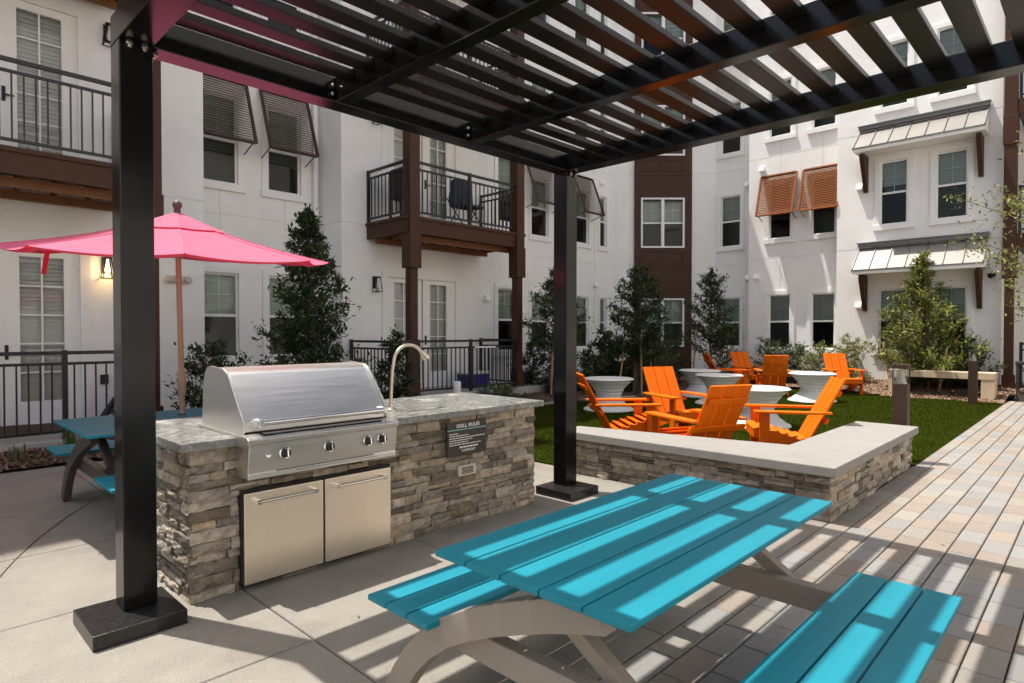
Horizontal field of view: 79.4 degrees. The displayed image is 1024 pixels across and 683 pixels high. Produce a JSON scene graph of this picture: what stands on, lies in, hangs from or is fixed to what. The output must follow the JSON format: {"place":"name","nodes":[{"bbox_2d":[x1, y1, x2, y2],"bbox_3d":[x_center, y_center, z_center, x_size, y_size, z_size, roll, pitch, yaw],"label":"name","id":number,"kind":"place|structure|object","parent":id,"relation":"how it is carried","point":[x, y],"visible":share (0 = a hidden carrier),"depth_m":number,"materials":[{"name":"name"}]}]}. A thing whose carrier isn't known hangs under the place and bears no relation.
{"place":"outdoors","nodes":[
{"label":"outdoors","id":0,"kind":"place"},
{"bbox_2d":[0,459,829,682],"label":"plaza","id":1,"kind":"structure","parent":0,"point":[309,626],"depth_m":3.29,"materials":[{"name":"concrete"}]},
{"bbox_2d":[46,408,202,501],"bbox_3d":[-2.822,1.036,5.529,2.240,0.757,1.895,1,1,44],"label":"picnic table","id":2,"kind":"object","parent":1,"relation":"on","point":[95,433],"visible":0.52,"depth_m":5.06,"materials":[{"name":"blue plastic"}]},
{"bbox_2d":[0,200,328,413],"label":"parasol","id":3,"kind":"object","parent":2,"relation":"on","point":[178,235],"visible":0.85,"depth_m":5.11,"materials":[{"name":"pink fabric"}]},
{"bbox_2d":[156,392,543,604],"bbox_3d":[-1.119,0.977,4.726,1.124,0.899,2.950,1,1,44],"label":"grill counter","id":4,"kind":"object","parent":1,"relation":"on","point":[222,528],"visible":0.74,"depth_m":3.94,"materials":[{"name":"stacked stone veneer"},{"name":"polished granite"},{"name":"brushed steel"}]},
{"bbox_2d":[243,479,323,585],"bbox_3d":[-1.358,1.143,3.721,0.068,0.530,0.498,1,1,44],"label":"cabinet door","id":5,"kind":"structure","parent":4,"relation":"in","point":[283,526],"depth_m":3.71,"materials":[{"name":"metal"}]},
{"bbox_2d":[199,361,398,479],"bbox_3d":[-1.360,0.455,4.004,0.770,0.617,1.007,1,1,44],"label":"gas grill","id":6,"kind":"object","parent":4,"relation":"on","point":[275,420],"visible":1,"depth_m":3.78,"materials":[{"name":"metal"}]},
{"bbox_2d":[324,467,390,561],"bbox_3d":[-1.004,1.138,4.088,0.068,0.530,0.498,1,1,44],"label":"cabinet door","id":7,"kind":"structure","parent":4,"relation":"in","point":[357,506],"depth_m":4.08,"materials":[{"name":"metal"}]},
{"bbox_2d":[388,343,429,410],"bbox_3d":[-0.819,0.269,4.842,0.090,0.511,0.409,1,1,44],"label":"faucet","id":8,"kind":"object","parent":4,"relation":"on","point":[425,356],"visible":0.97,"depth_m":4.73,"materials":[{"name":"metal"}]},
{"bbox_2d":[446,418,485,457],"bbox_3d":[-0.352,0.746,4.805,0.016,0.262,0.405,1,1,44],"label":"grill rules sign","id":9,"kind":"object","parent":4,"relation":"attached to","point":[465,437],"visible":1,"depth_m":4.79,"materials":[{"name":"black metal"}]},
{"bbox_2d":[73,0,1023,652],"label":"pergola","id":10,"kind":"object","parent":1,"relation":"on","point":[147,32],"visible":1,"depth_m":3.41,"materials":[{"name":"black paint"}]},
{"bbox_2d":[576,421,918,522],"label":"seat wall","id":11,"kind":"structure","parent":1,"relation":"on","point":[845,468],"depth_m":5.70,"materials":[{"name":"stacked ledger stone"},{"name":"cast stone"}]},
{"bbox_2d":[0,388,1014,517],"bbox_3d":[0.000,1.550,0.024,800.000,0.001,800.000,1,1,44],"label":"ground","id":12,"kind":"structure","parent":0,"point":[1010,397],"depth_m":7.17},
{"bbox_2d":[0,377,1023,471],"bbox_3d":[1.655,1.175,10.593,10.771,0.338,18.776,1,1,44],"label":"mulch","id":13,"kind":"object","parent":12,"relation":"on","point":[27,461],"visible":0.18,"depth_m":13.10,"materials":[{"name":"brown wood"}]},
{"bbox_2d":[6,442,32,461],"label":"grass tuft","id":14,"kind":"object","parent":13,"relation":"on","point":[15,458],"visible":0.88,"depth_m":6.89,"materials":[{"name":"green plant"}]},
{"bbox_2d":[53,424,80,444],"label":"grass tuft","id":15,"kind":"object","parent":13,"relation":"on","point":[71,439],"visible":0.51,"depth_m":7.34,"materials":[{"name":"green plant"}]},
{"bbox_2d":[162,339,252,409],"bbox_3d":[-4.149,0.730,8.548,1.296,1.556,1.481,0,1,9],"label":"shrub","id":16,"kind":"object","parent":13,"relation":"on","point":[213,352],"visible":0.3,"depth_m":8.38,"materials":[{"name":"green plant"}]},
{"bbox_2d":[251,203,375,365],"bbox_3d":[-3.271,-0.388,9.562,2.043,3.557,1.948,-1,1,-37],"label":"tree","id":17,"kind":"object","parent":13,"relation":"on","point":[311,350],"visible":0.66,"depth_m":9.49,"materials":[{"name":"green plant"}]},
{"bbox_2d":[371,324,420,398],"bbox_3d":[-2.045,0.524,10.795,0.961,1.694,1.030,0,1,1],"label":"shrub","id":18,"kind":"object","parent":13,"relation":"on","point":[398,391],"visible":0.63,"depth_m":10.78,"materials":[{"name":"green plant"}]},
{"bbox_2d":[469,378,539,399],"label":"shrub","id":19,"kind":"object","parent":13,"relation":"on","point":[505,391],"visible":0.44,"depth_m":12.33,"materials":[{"name":"green plant"}]},
{"bbox_2d":[507,341,553,391],"bbox_3d":[0.478,0.621,14.345,1.218,1.302,1.129,1,1,44],"label":"shrub","id":20,"kind":"object","parent":13,"relation":"on","point":[530,378],"visible":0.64,"depth_m":14.33,"materials":[{"name":"green plant"}]},
{"bbox_2d":[520,267,593,394],"bbox_3d":[0.978,-0.207,13.858,1.843,2.992,1.513,1,1,44],"label":"tree","id":21,"kind":"object","parent":13,"relation":"on","point":[545,333],"visible":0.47,"depth_m":13.74,"materials":[{"name":"green plant"}]},
{"bbox_2d":[535,347,578,391],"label":"shrub","id":22,"kind":"object","parent":13,"relation":"on","point":[545,357],"visible":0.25,"depth_m":14.09,"materials":[{"name":"green plant"}]},
{"bbox_2d":[576,340,612,392],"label":"shrub","id":23,"kind":"object","parent":13,"relation":"on","point":[589,370],"visible":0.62,"depth_m":14.42,"materials":[{"name":"green plant"}]},
{"bbox_2d":[577,331,633,383],"bbox_3d":[2.429,0.522,15.627,1.630,1.623,1.797,1,1,44],"label":"shrub","id":24,"kind":"object","parent":13,"relation":"on","point":[600,346],"visible":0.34,"depth_m":15.32,"materials":[{"name":"green plant"}]},
{"bbox_2d":[610,356,652,390],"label":"shrub","id":25,"kind":"object","parent":13,"relation":"on","point":[631,368],"visible":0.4,"depth_m":15.02,"materials":[{"name":"green plant"}]},
{"bbox_2d":[590,264,681,397],"bbox_3d":[3.000,-0.274,14.514,1.931,3.189,1.778,0,1,-25],"label":"tree","id":26,"kind":"object","parent":13,"relation":"on","point":[636,349],"visible":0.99,"depth_m":14.41,"materials":[{"name":"green plant"}]},
{"bbox_2d":[642,341,686,386],"bbox_3d":[3.813,0.598,16.412,1.649,1.298,1.473,0,1,-13],"label":"shrub","id":27,"kind":"object","parent":13,"relation":"on","point":[660,359],"visible":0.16,"depth_m":16.30,"materials":[{"name":"green plant"}]},
{"bbox_2d":[642,337,692,375],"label":"shrub","id":28,"kind":"object","parent":13,"relation":"on","point":[675,347],"visible":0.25,"depth_m":16.88,"materials":[{"name":"green plant"}]},
{"bbox_2d":[0,0,1023,425],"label":"apartment building","id":29,"kind":"structure","parent":12,"relation":"on","point":[818,232],"depth_m":13.91,"materials":[{"name":"white paint"}]},
{"bbox_2d":[0,0,89,158],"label":"patio door","id":30,"kind":"structure","parent":29,"relation":"in","point":[28,32],"depth_m":8.85,"materials":[{"name":"white glass"}]},
{"bbox_2d":[0,237,91,425],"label":"patio door","id":31,"kind":"structure","parent":29,"relation":"in","point":[39,312],"depth_m":8.85,"materials":[{"name":"white glass"}]},
{"bbox_2d":[202,0,244,31],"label":"window","id":32,"kind":"structure","parent":29,"relation":"in","point":[220,1],"depth_m":11.43,"materials":[{"name":"plastic"}]},
{"bbox_2d":[203,83,245,193],"bbox_3d":[-5.430,-3.732,11.387,0.232,1.875,0.940,1,1,44],"label":"window","id":33,"kind":"structure","parent":29,"relation":"in","point":[219,153],"depth_m":11.46,"materials":[{"name":"plastic"}]},
{"bbox_2d":[204,265,247,364],"bbox_3d":[-5.430,-0.478,11.436,0.232,1.825,0.940,1,1,44],"label":"window","id":34,"kind":"structure","parent":29,"relation":"in","point":[220,289],"depth_m":11.55,"materials":[{"name":"plastic"}]},
{"bbox_2d":[262,269,304,362],"bbox_3d":[-4.565,-0.491,12.332,0.232,1.825,0.950,1,1,44],"label":"window","id":35,"kind":"structure","parent":29,"relation":"in","point":[269,307],"depth_m":12.16,"materials":[{"name":"plastic"}]},
{"bbox_2d":[260,0,306,52],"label":"window","id":36,"kind":"structure","parent":29,"relation":"in","point":[279,1],"depth_m":12.27,"materials":[{"name":"plastic"}]},
{"bbox_2d":[261,99,307,203],"bbox_3d":[-4.565,-3.746,12.282,0.232,1.875,0.950,1,1,44],"label":"window","id":37,"kind":"structure","parent":29,"relation":"in","point":[283,172],"depth_m":12.30,"materials":[{"name":"plastic"}]},
{"bbox_2d":[389,167,402,217],"bbox_3d":[-2.194,-2.931,12.437,0.420,1.060,0.406,1,1,44],"label":"smoker grill","id":38,"kind":"object","parent":29,"relation":"on","point":[394,188],"visible":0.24,"depth_m":12.28,"materials":[{"name":"black metal"}]},
{"bbox_2d":[381,124,459,222],"bbox_3d":[-2.010,-3.699,13.624,0.182,2.480,2.140,1,1,44],"label":"patio door","id":39,"kind":"structure","parent":29,"relation":"in","point":[432,151],"depth_m":13.73,"materials":[{"name":"white glass"}]},
{"bbox_2d":[381,0,459,73],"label":"patio door","id":40,"kind":"structure","parent":29,"relation":"in","point":[457,2],"depth_m":13.59,"materials":[{"name":"white glass"}]},
{"bbox_2d":[382,270,459,389],"bbox_3d":[-2.010,-0.254,13.677,0.182,2.490,2.140,1,1,44],"label":"patio door","id":41,"kind":"structure","parent":29,"relation":"in","point":[439,299],"depth_m":13.86,"materials":[{"name":"white glass"}]},
{"bbox_2d":[446,179,482,226],"bbox_3d":[-0.988,-2.916,13.079,0.558,1.026,0.600,1,1,44],"label":"camp chair","id":42,"kind":"object","parent":29,"relation":"on","point":[461,196],"visible":0.55,"depth_m":13.01,"materials":[{"name":"blue fabric"}]},
{"bbox_2d":[494,156,509,226],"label":"window","id":43,"kind":"structure","parent":29,"relation":"in","point":[501,166],"depth_m":15.52,"materials":[{"name":"plastic"}]},
{"bbox_2d":[494,283,511,356],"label":"window","id":44,"kind":"structure","parent":29,"relation":"in","point":[502,295],"depth_m":15.57,"materials":[{"name":"plastic"}]},
{"bbox_2d":[528,290,550,352],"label":"window","id":45,"kind":"structure","parent":29,"relation":"in","point":[536,318],"depth_m":17.83,"materials":[{"name":"plastic"}]},
{"bbox_2d":[528,174,551,242],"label":"window","id":46,"kind":"structure","parent":29,"relation":"in","point":[538,210],"depth_m":17.83,"materials":[{"name":"plastic"}]},
{"bbox_2d":[573,0,590,46],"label":"window","id":47,"kind":"structure","parent":29,"relation":"in","point":[579,4],"depth_m":19.25,"materials":[{"name":"plastic"}]},
{"bbox_2d":[577,293,590,351],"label":"window","id":48,"kind":"structure","parent":29,"relation":"in","point":[582,299],"depth_m":19.43,"materials":[{"name":"plastic"}]},
{"bbox_2d":[577,187,591,248],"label":"window","id":49,"kind":"structure","parent":29,"relation":"in","point":[584,219],"depth_m":19.36,"materials":[{"name":"plastic"}]},
{"bbox_2d":[597,295,607,350],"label":"window","id":50,"kind":"structure","parent":29,"relation":"in","point":[601,298],"depth_m":20.12,"materials":[{"name":"plastic"}]},
{"bbox_2d":[597,192,608,251],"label":"window","id":51,"kind":"structure","parent":29,"relation":"in","point":[601,220],"depth_m":20.06,"materials":[{"name":"plastic"}]},
{"bbox_2d":[598,12,608,56],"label":"window","id":52,"kind":"structure","parent":29,"relation":"in","point":[602,18],"depth_m":19.98,"materials":[{"name":"plastic"}]},
{"bbox_2d":[641,298,683,346],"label":"window","id":53,"kind":"structure","parent":29,"relation":"in","point":[676,306],"depth_m":20.26,"materials":[{"name":"plastic"}]},
{"bbox_2d":[641,198,684,247],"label":"window","id":54,"kind":"structure","parent":29,"relation":"in","point":[662,222],"depth_m":20.21,"materials":[{"name":"plastic"}]},
{"bbox_2d":[641,105,684,155],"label":"window","id":55,"kind":"structure","parent":29,"relation":"in","point":[681,152],"depth_m":20.17,"materials":[{"name":"plastic"}]},
{"bbox_2d":[641,12,684,55],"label":"window","id":56,"kind":"structure","parent":29,"relation":"in","point":[662,21],"depth_m":20.12,"materials":[{"name":"plastic"}]},
{"bbox_2d":[717,294,743,350],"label":"window","id":57,"kind":"structure","parent":29,"relation":"in","point":[732,299],"depth_m":19.86,"materials":[{"name":"plastic"}]},
{"bbox_2d":[716,190,744,251],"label":"window","id":58,"kind":"structure","parent":29,"relation":"in","point":[730,210],"depth_m":19.96,"materials":[{"name":"plastic"}]},
{"bbox_2d":[716,98,744,159],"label":"window","id":59,"kind":"structure","parent":29,"relation":"in","point":[733,147],"depth_m":19.83,"materials":[{"name":"plastic"}]},
{"bbox_2d":[718,0,744,31],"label":"window","id":60,"kind":"structure","parent":29,"relation":"in","point":[724,26],"depth_m":20.03,"materials":[{"name":"plastic"}]},
{"bbox_2d":[763,290,794,352],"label":"window","id":61,"kind":"structure","parent":29,"relation":"in","point":[781,306],"depth_m":18.24,"materials":[{"name":"plastic"}]},
{"bbox_2d":[764,177,795,243],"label":"window","id":62,"kind":"structure","parent":29,"relation":"in","point":[780,228],"depth_m":18.18,"materials":[{"name":"plastic"}]},
{"bbox_2d":[764,73,795,143],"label":"window","id":63,"kind":"structure","parent":29,"relation":"in","point":[787,132],"depth_m":18.07,"materials":[{"name":"plastic"}]},
{"bbox_2d":[805,288,835,353],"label":"window","id":64,"kind":"structure","parent":29,"relation":"in","point":[820,303],"depth_m":17.45,"materials":[{"name":"plastic"}]},
{"bbox_2d":[806,170,836,239],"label":"window","id":65,"kind":"structure","parent":29,"relation":"in","point":[821,223],"depth_m":17.37,"materials":[{"name":"plastic"}]},
{"bbox_2d":[807,63,837,134],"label":"window","id":66,"kind":"structure","parent":29,"relation":"in","point":[828,123],"depth_m":17.27,"materials":[{"name":"plastic"}]},
{"bbox_2d":[872,284,911,355],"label":"window","id":67,"kind":"structure","parent":29,"relation":"in","point":[880,301],"depth_m":15.97,"materials":[{"name":"plastic"}]},
{"bbox_2d":[873,152,913,230],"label":"window","id":68,"kind":"structure","parent":29,"relation":"in","point":[893,200],"depth_m":15.79,"materials":[{"name":"plastic"}]},
{"bbox_2d":[874,34,914,114],"bbox_3d":[9.769,-6.799,15.720,0.890,1.875,0.232,1,1,44],"label":"window","id":69,"kind":"structure","parent":29,"relation":"in","point":[903,47],"depth_m":15.65,"materials":[{"name":"plastic"}]},
{"bbox_2d":[929,281,972,356],"bbox_3d":[10.646,-0.532,14.968,0.910,1.825,0.232,1,1,44],"label":"window","id":70,"kind":"structure","parent":29,"relation":"in","point":[961,295],"depth_m":14.88,"materials":[{"name":"plastic"}]},
{"bbox_2d":[928,141,974,225],"bbox_3d":[10.646,-3.786,14.918,0.910,1.875,0.232,1,1,44],"label":"window","id":71,"kind":"structure","parent":29,"relation":"in","point":[950,170],"depth_m":14.94,"materials":[{"name":"plastic"}]},
{"bbox_2d":[930,21,975,102],"bbox_3d":[10.646,-6.786,14.872,0.910,1.875,0.232,1,1,44],"label":"window","id":72,"kind":"structure","parent":29,"relation":"in","point":[947,36],"depth_m":14.94,"materials":[{"name":"plastic"}]},
{"bbox_2d":[704,343,742,372],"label":"shrub","id":73,"kind":"object","parent":12,"relation":"on","point":[723,360],"visible":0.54,"depth_m":17.19,"materials":[{"name":"green plant"}]},
{"bbox_2d":[717,369,820,388],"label":"planting bed wall","id":74,"kind":"structure","parent":12,"relation":"on","point":[791,380],"depth_m":16.52,"materials":[{"name":"stone"}]},
{"bbox_2d":[677,376,1023,403],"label":"mulch border","id":75,"kind":"object","parent":12,"relation":"on","point":[944,389],"visible":0.15,"depth_m":14.34,"materials":[{"name":"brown wood"}]},
{"bbox_2d":[675,267,743,368],"bbox_3d":[5.494,-0.452,17.317,1.857,3.337,1.799,1,1,44],"label":"tree","id":76,"kind":"object","parent":75,"relation":"on","point":[713,296],"visible":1,"depth_m":17.17,"materials":[{"name":"green plant"}]},
{"bbox_2d":[741,337,793,368],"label":"shrub","id":77,"kind":"object","parent":75,"relation":"on","point":[767,350],"visible":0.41,"depth_m":17.59,"materials":[{"name":"green plant"}]},
{"bbox_2d":[780,341,821,370],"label":"shrub","id":78,"kind":"object","parent":75,"relation":"on","point":[799,348],"visible":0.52,"depth_m":17.04,"materials":[{"name":"green plant"}]},
{"bbox_2d":[790,340,842,377],"bbox_3d":[8.197,0.593,16.489,1.386,1.285,1.385,0,1,25],"label":"shrub","id":79,"kind":"object","parent":75,"relation":"on","point":[816,364],"visible":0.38,"depth_m":16.49,"materials":[{"name":"green plant"}]},
{"bbox_2d":[825,333,874,381],"bbox_3d":[8.789,0.504,16.086,1.282,1.521,1.441,1,1,44],"label":"shrub","id":80,"kind":"object","parent":75,"relation":"on","point":[851,345],"visible":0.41,"depth_m":15.99,"materials":[{"name":"green plant"}]},
{"bbox_2d":[889,357,942,386],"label":"shrub","id":81,"kind":"object","parent":75,"relation":"on","point":[914,381],"visible":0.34,"depth_m":14.71,"materials":[{"name":"green plant"}]},
{"bbox_2d":[857,250,1000,391],"bbox_3d":[9.831,-0.457,14.528,2.575,3.465,2.385,0,1,-16],"label":"tree","id":82,"kind":"object","parent":75,"relation":"on","point":[927,305],"visible":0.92,"depth_m":14.54,"materials":[{"name":"green plant"}]},
{"bbox_2d":[888,369,997,399],"bbox_3d":[9.736,0.976,14.005,2.000,0.620,0.450,1,1,44],"label":"stone bench","id":83,"kind":"object","parent":75,"relation":"on","point":[988,385],"visible":0.56,"depth_m":13.58,"materials":[{"name":"beige stone"}]},
{"bbox_2d":[942,337,1008,388],"bbox_3d":[10.635,0.542,14.384,1.263,1.361,1.426,0,1,25],"label":"shrub","id":84,"kind":"object","parent":75,"relation":"on","point":[968,345],"visible":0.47,"depth_m":14.17,"materials":[{"name":"green plant"}]},
{"bbox_2d":[0,381,1023,452],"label":"patio","id":85,"kind":"structure","parent":0,"point":[43,441],"depth_m":7.86,"materials":[{"name":"concrete"}]},
{"bbox_2d":[0,350,113,438],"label":"patio fence","id":86,"kind":"object","parent":85,"relation":"on","point":[64,363],"visible":0.59,"depth_m":7.62,"materials":[{"name":"black metal"}]},
{"bbox_2d":[349,338,516,396],"bbox_3d":[-1.479,0.493,13.085,1.456,1.094,3.606,1,1,44],"label":"patio fence","id":87,"kind":"object","parent":85,"relation":"on","point":[471,385],"visible":0.66,"depth_m":12.75,"materials":[{"name":"black metal"}]},
{"bbox_2d":[456,370,488,388],"bbox_3d":[-0.870,0.836,13.649,0.420,0.350,0.620,1,1,44],"label":"storage box","id":88,"kind":"object","parent":85,"relation":"on","point":[474,377],"visible":0.44,"depth_m":13.50,"materials":[{"name":"blue plastic"}]},
{"bbox_2d":[534,389,1003,467],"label":"lawn","id":89,"kind":"structure","parent":0,"point":[538,459],"depth_m":10.50,"materials":[{"name":"green plant"}]},
{"bbox_2d":[583,376,633,412],"bbox_3d":[1.850,1.000,11.788,0.970,0.610,0.970,1,1,44],"label":"side table","id":90,"kind":"object","parent":89,"relation":"on","point":[608,386],"visible":0.7,"depth_m":11.52,"materials":[{"name":"white concrete"}]},
{"bbox_2d":[576,372,661,431],"bbox_3d":[1.349,0.883,8.005,0.988,0.949,0.760,0,1,-4],"label":"adirondack chair","id":91,"kind":"object","parent":89,"relation":"on","point":[639,420],"visible":0.7,"depth_m":7.82,"materials":[{"name":"orange wood"}]},
{"bbox_2d":[643,366,706,427],"bbox_3d":[2.398,0.868,9.034,0.760,0.949,0.989,0,1,-19],"label":"adirondack chair","id":92,"kind":"object","parent":89,"relation":"on","point":[663,388],"visible":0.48,"depth_m":9.26,"materials":[{"name":"orange wood"}]},
{"bbox_2d":[644,384,752,438],"bbox_3d":[2.026,0.904,6.651,0.760,0.949,0.989,0,1,-22],"label":"adirondack chair","id":93,"kind":"object","parent":89,"relation":"on","point":[718,414],"visible":0.66,"depth_m":6.34,"materials":[{"name":"orange wood"}]},
{"bbox_2d":[679,369,720,397],"bbox_3d":[4.353,0.961,14.306,0.970,0.610,0.970,1,1,44],"label":"side table","id":94,"kind":"object","parent":89,"relation":"on","point":[696,384],"visible":0.59,"depth_m":14.08,"materials":[{"name":"white concrete"}]},
{"bbox_2d":[695,373,742,404],"bbox_3d":[4.287,0.985,12.770,0.970,0.610,0.970,1,1,44],"label":"side table","id":95,"kind":"object","parent":89,"relation":"on","point":[711,379],"visible":0.38,"depth_m":12.50,"materials":[{"name":"white concrete"}]},
{"bbox_2d":[702,354,750,384],"bbox_3d":[5.189,0.776,15.018,0.989,0.949,0.760,0,1,0],"label":"adirondack chair","id":96,"kind":"object","parent":89,"relation":"on","point":[744,379],"visible":0.48,"depth_m":14.75,"materials":[{"name":"orange wood"}]},
{"bbox_2d":[730,352,769,384],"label":"adirondack chair","id":97,"kind":"object","parent":89,"relation":"on","point":[741,360],"visible":0.41,"depth_m":16.54,"materials":[{"name":"orange wood"}]},
{"bbox_2d":[737,385,790,428],"bbox_3d":[3.913,1.030,9.794,0.970,0.610,0.970,1,1,44],"label":"side table","id":98,"kind":"object","parent":89,"relation":"on","point":[764,394],"visible":0.54,"depth_m":9.51,"materials":[{"name":"white concrete"}]},
{"bbox_2d":[753,355,790,395],"bbox_3d":[6.207,0.781,14.676,0.760,0.949,0.989,0,1,14],"label":"adirondack chair","id":99,"kind":"object","parent":89,"relation":"on","point":[774,375],"visible":0.88,"depth_m":14.39,"materials":[{"name":"orange wood"}]},
{"bbox_2d":[745,376,845,444],"bbox_3d":[3.318,0.894,7.274,0.989,0.949,0.760,0,1,12],"label":"adirondack chair","id":100,"kind":"object","parent":89,"relation":"on","point":[760,427],"visible":0.84,"depth_m":7.08,"materials":[{"name":"orange wood"}]},
{"bbox_2d":[787,371,836,402],"bbox_3d":[6.470,0.977,13.303,0.970,0.610,0.970,1,1,44],"label":"side table","id":101,"kind":"object","parent":89,"relation":"on","point":[812,384],"visible":0.84,"depth_m":13.07,"materials":[{"name":"white concrete"}]},
{"bbox_2d":[821,353,866,394],"bbox_3d":[8.011,0.776,14.994,0.760,0.949,0.988,0,1,7],"label":"adirondack chair","id":102,"kind":"object","parent":89,"relation":"on","point":[843,371],"visible":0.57,"depth_m":15.23,"materials":[{"name":"orange wood"}]},
{"bbox_2d":[892,364,910,425],"bbox_3d":[4.500,0.826,7.138,0.160,1.130,0.160,1,1,44],"label":"bollard light","id":103,"kind":"object","parent":89,"relation":"on","point":[900,400],"visible":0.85,"depth_m":7.09,"materials":[{"name":"brown metal"}]},
{"bbox_2d":[968,350,978,404],"bbox_3d":[9.541,0.740,12.764,0.160,1.130,0.160,1,1,44],"label":"bollard light","id":104,"kind":"object","parent":89,"relation":"on","point":[972,380],"visible":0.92,"depth_m":12.71,"materials":[{"name":"brown metal"}]},
{"bbox_2d":[600,401,1023,682],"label":"paver path","id":105,"kind":"structure","parent":0,"point":[901,528],"depth_m":3.97,"materials":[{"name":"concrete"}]},
{"bbox_2d":[368,474,961,682],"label":"picnic table","id":106,"kind":"object","parent":105,"relation":"on","point":[586,574],"visible":1,"depth_m":2.17,"materials":[{"name":"blue plastic"}]},
{"bbox_2d":[1014,361,1023,401],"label":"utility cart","id":107,"kind":"object","parent":105,"relation":"on","point":[1018,364],"visible":0.85,"depth_m":13.26,"materials":[{"name":"black metal"}]},
{"bbox_2d":[942,130,1023,323],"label":"tree","id":108,"kind":"object","parent":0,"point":[1020,203],"visible":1,"depth_m":9.61,"materials":[{"name":"green plant"}]},
{"bbox_2d":[953,399,1023,682],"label":"paving bed","id":109,"kind":"object","parent":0,"point":[986,607],"depth_m":3.16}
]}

